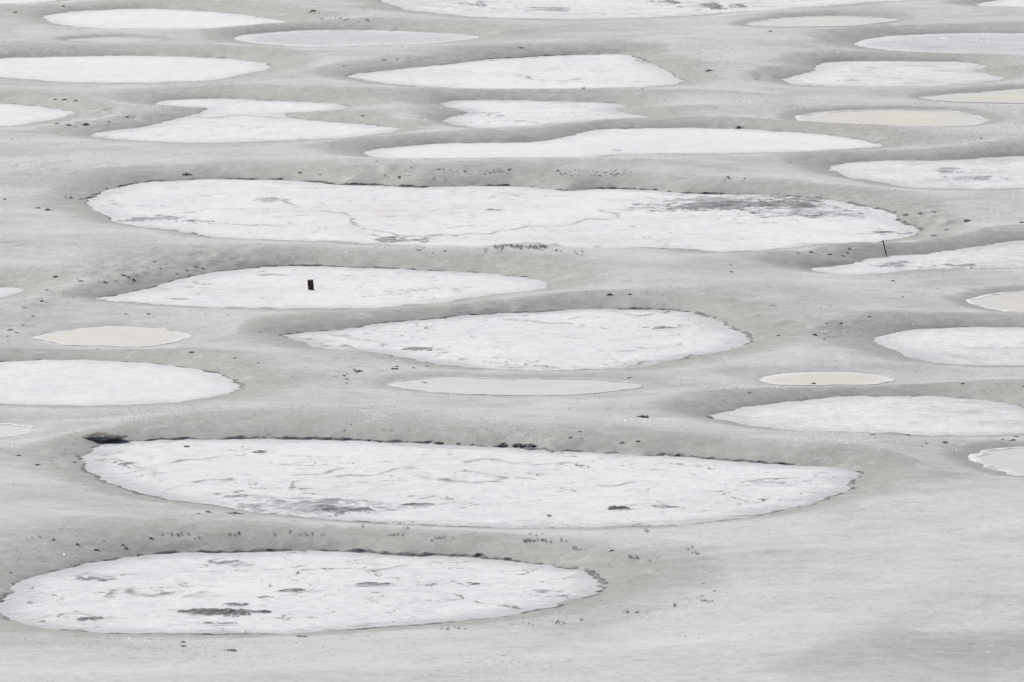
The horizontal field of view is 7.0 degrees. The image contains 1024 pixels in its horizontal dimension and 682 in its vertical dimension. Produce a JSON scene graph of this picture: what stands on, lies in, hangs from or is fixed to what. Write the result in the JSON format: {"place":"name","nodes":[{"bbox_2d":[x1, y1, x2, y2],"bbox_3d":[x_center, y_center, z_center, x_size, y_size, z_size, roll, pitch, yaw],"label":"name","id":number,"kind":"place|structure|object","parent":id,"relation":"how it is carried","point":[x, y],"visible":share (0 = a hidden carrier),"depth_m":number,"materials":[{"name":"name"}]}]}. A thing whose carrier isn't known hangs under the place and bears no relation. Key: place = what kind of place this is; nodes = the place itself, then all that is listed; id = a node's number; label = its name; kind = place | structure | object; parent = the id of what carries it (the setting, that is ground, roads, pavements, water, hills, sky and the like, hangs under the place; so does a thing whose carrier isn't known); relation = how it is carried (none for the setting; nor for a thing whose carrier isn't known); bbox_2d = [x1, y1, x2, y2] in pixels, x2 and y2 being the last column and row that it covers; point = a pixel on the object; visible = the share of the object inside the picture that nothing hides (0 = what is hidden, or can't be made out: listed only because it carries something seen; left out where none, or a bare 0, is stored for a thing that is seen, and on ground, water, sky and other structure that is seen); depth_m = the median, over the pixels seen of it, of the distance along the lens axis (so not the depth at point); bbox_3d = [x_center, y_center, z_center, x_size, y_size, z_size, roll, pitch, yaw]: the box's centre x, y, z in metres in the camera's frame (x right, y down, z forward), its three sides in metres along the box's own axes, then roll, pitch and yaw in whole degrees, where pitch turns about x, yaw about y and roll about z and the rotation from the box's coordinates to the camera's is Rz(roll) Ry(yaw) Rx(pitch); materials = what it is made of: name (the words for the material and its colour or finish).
{"place":"outdoors","nodes":[
{"label":"outdoors","id":0,"kind":"place"},
{"bbox_2d":[0,0,1023,681],"bbox_3d":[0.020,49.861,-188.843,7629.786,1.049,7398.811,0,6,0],"label":"ground","id":1,"kind":"structure","parent":0,"point":[804,600],"depth_m":258.78,"materials":[{"name":"grey soil"}]},
{"bbox_2d":[0,287,22,296],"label":"salt pool","id":2,"kind":"structure","parent":1,"relation":"on","point":[5,291],"depth_m":279.24,"materials":[{"name":"white"}]},
{"bbox_2d":[0,423,34,437],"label":"mineral pool","id":3,"kind":"structure","parent":1,"relation":"on","point":[10,430],"depth_m":240.97,"materials":[{"name":"grey liquid"}]},
{"bbox_2d":[0,0,55,3],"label":"salt pool","id":4,"kind":"structure","parent":1,"relation":"on","point":[17,1],"depth_m":417.74,"materials":[{"name":"white"}]},
{"bbox_2d":[0,103,76,125],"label":"salt pool","id":5,"kind":"structure","parent":1,"relation":"on","point":[12,114],"depth_m":350.57,"materials":[{"name":"white"}]},
{"bbox_2d":[82,432,127,441],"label":"rock","id":6,"kind":"object","parent":1,"relation":"on","point":[99,436],"visible":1,"depth_m":237.96,"materials":[{"name":"grey stone"}]},
{"bbox_2d":[29,325,192,346],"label":"mineral pool","id":7,"kind":"structure","parent":1,"relation":"on","point":[123,336],"depth_m":265.61,"materials":[{"name":"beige liquid"}]},
{"bbox_2d":[66,37,162,43],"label":"salt pool","id":8,"kind":"structure","parent":1,"relation":"on","point":[118,40],"depth_m":391.77,"materials":[{"name":"white"}]},
{"bbox_2d":[0,359,245,405],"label":"salt pool","id":9,"kind":"structure","parent":1,"relation":"on","point":[64,382],"depth_m":252.68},
{"bbox_2d":[0,55,273,82],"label":"salt pool","id":10,"kind":"structure","parent":1,"relation":"on","point":[120,69],"depth_m":374.80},
{"bbox_2d":[43,8,285,28],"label":"salt pool","id":11,"kind":"structure","parent":1,"relation":"on","point":[158,18],"depth_m":405.34,"materials":[{"name":"white"}]},
{"bbox_2d":[91,98,400,142],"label":"salt pool","id":12,"kind":"structure","parent":1,"relation":"on","point":[225,120],"depth_m":344.25,"materials":[{"name":"white"}]},
{"bbox_2d":[0,548,607,634],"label":"salt pool","id":13,"kind":"structure","parent":1,"relation":"on","point":[239,592],"depth_m":207.93,"materials":[{"name":"white"}]},
{"bbox_2d":[95,264,549,308],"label":"salt pool","id":14,"kind":"structure","parent":1,"relation":"on","point":[335,287],"depth_m":280.45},
{"bbox_2d":[307,279,313,289],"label":"wooden post","id":15,"kind":"object","parent":14,"relation":"on","point":[310,284],"visible":1,"depth_m":279.77,"materials":[{"name":"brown wood"}]},
{"bbox_2d":[234,29,478,46],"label":"salt pool","id":16,"kind":"structure","parent":1,"relation":"on","point":[318,38],"depth_m":393.45,"materials":[{"name":"white"}]},
{"bbox_2d":[74,435,863,527],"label":"salt pool","id":17,"kind":"structure","parent":1,"relation":"on","point":[395,481],"depth_m":229.40,"materials":[{"name":"white"}]},
{"bbox_2d":[83,177,923,251],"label":"salt pool","id":18,"kind":"structure","parent":1,"relation":"on","point":[401,214],"depth_m":305.84,"materials":[{"name":"white"}]},
{"bbox_2d":[345,54,684,88],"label":"salt pool","id":19,"kind":"structure","parent":1,"relation":"on","point":[567,71],"depth_m":371.43,"materials":[{"name":"white"}]},
{"bbox_2d":[387,376,643,395],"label":"mineral pool","id":20,"kind":"structure","parent":1,"relation":"on","point":[487,386],"depth_m":252.17,"materials":[{"name":"grey liquid"}]},
{"bbox_2d":[278,307,753,370],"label":"salt pool","id":21,"kind":"structure","parent":1,"relation":"on","point":[579,339],"depth_m":265.02,"materials":[{"name":"white"}]},
{"bbox_2d":[440,99,647,127],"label":"salt pool","id":22,"kind":"structure","parent":1,"relation":"on","point":[500,113],"depth_m":350.89,"materials":[{"name":"white"}]},
{"bbox_2d":[364,127,884,157],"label":"salt pool","id":23,"kind":"structure","parent":1,"relation":"on","point":[621,140],"depth_m":335.56,"materials":[{"name":"white"}]},
{"bbox_2d":[380,0,916,19],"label":"salt pool","id":24,"kind":"structure","parent":1,"relation":"on","point":[571,9],"depth_m":413.61,"materials":[{"name":"white"}]},
{"bbox_2d":[746,15,897,26],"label":"mineral pool","id":25,"kind":"structure","parent":1,"relation":"on","point":[824,21],"depth_m":403.97,"materials":[{"name":"liquid"}]},
{"bbox_2d":[758,371,895,385],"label":"mineral pool","id":26,"kind":"structure","parent":1,"relation":"on","point":[807,378],"depth_m":254.00,"materials":[{"name":"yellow liquid"}]},
{"bbox_2d":[706,395,1023,435],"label":"salt pool","id":27,"kind":"structure","parent":1,"relation":"on","point":[928,415],"depth_m":244.55,"materials":[{"name":"white"}]},
{"bbox_2d":[780,60,1002,86],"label":"salt pool","id":28,"kind":"structure","parent":1,"relation":"on","point":[878,73],"depth_m":371.33,"materials":[{"name":"white"}]},
{"bbox_2d":[793,109,989,126],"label":"mineral pool","id":29,"kind":"structure","parent":1,"relation":"on","point":[926,118],"depth_m":348.62,"materials":[{"name":"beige liquid"}]},
{"bbox_2d":[807,240,1023,273],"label":"salt pool","id":30,"kind":"structure","parent":1,"relation":"on","point":[1009,254],"depth_m":289.20,"materials":[{"name":"white"}]},
{"bbox_2d":[830,156,1023,188],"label":"salt pool","id":31,"kind":"structure","parent":1,"relation":"on","point":[1002,172],"depth_m":323.20,"materials":[{"name":"white"}]},
{"bbox_2d":[854,33,1023,54],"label":"salt pool","id":32,"kind":"structure","parent":1,"relation":"on","point":[992,43],"depth_m":389.86,"materials":[{"name":"white"}]},
{"bbox_2d":[872,326,1023,364],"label":"salt pool","id":33,"kind":"structure","parent":1,"relation":"on","point":[965,345],"depth_m":263.32,"materials":[{"name":"white"}]},
{"bbox_2d":[919,88,1023,103],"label":"mineral pool","id":34,"kind":"structure","parent":1,"relation":"on","point":[1012,96],"depth_m":358.86,"materials":[{"name":"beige liquid"}]},
{"bbox_2d":[966,291,1023,312],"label":"mineral pool","id":35,"kind":"structure","parent":1,"relation":"on","point":[1013,302],"depth_m":276.11,"materials":[{"name":"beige liquid"}]},
{"bbox_2d":[967,447,1023,475],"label":"mineral pool","id":36,"kind":"structure","parent":1,"relation":"on","point":[1009,460],"depth_m":234.27,"materials":[{"name":"white liquid"}]},
{"bbox_2d":[976,0,1023,6],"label":"salt pool","id":37,"kind":"structure","parent":1,"relation":"on","point":[1013,3],"depth_m":416.29,"materials":[{"name":"white"}]}
]}

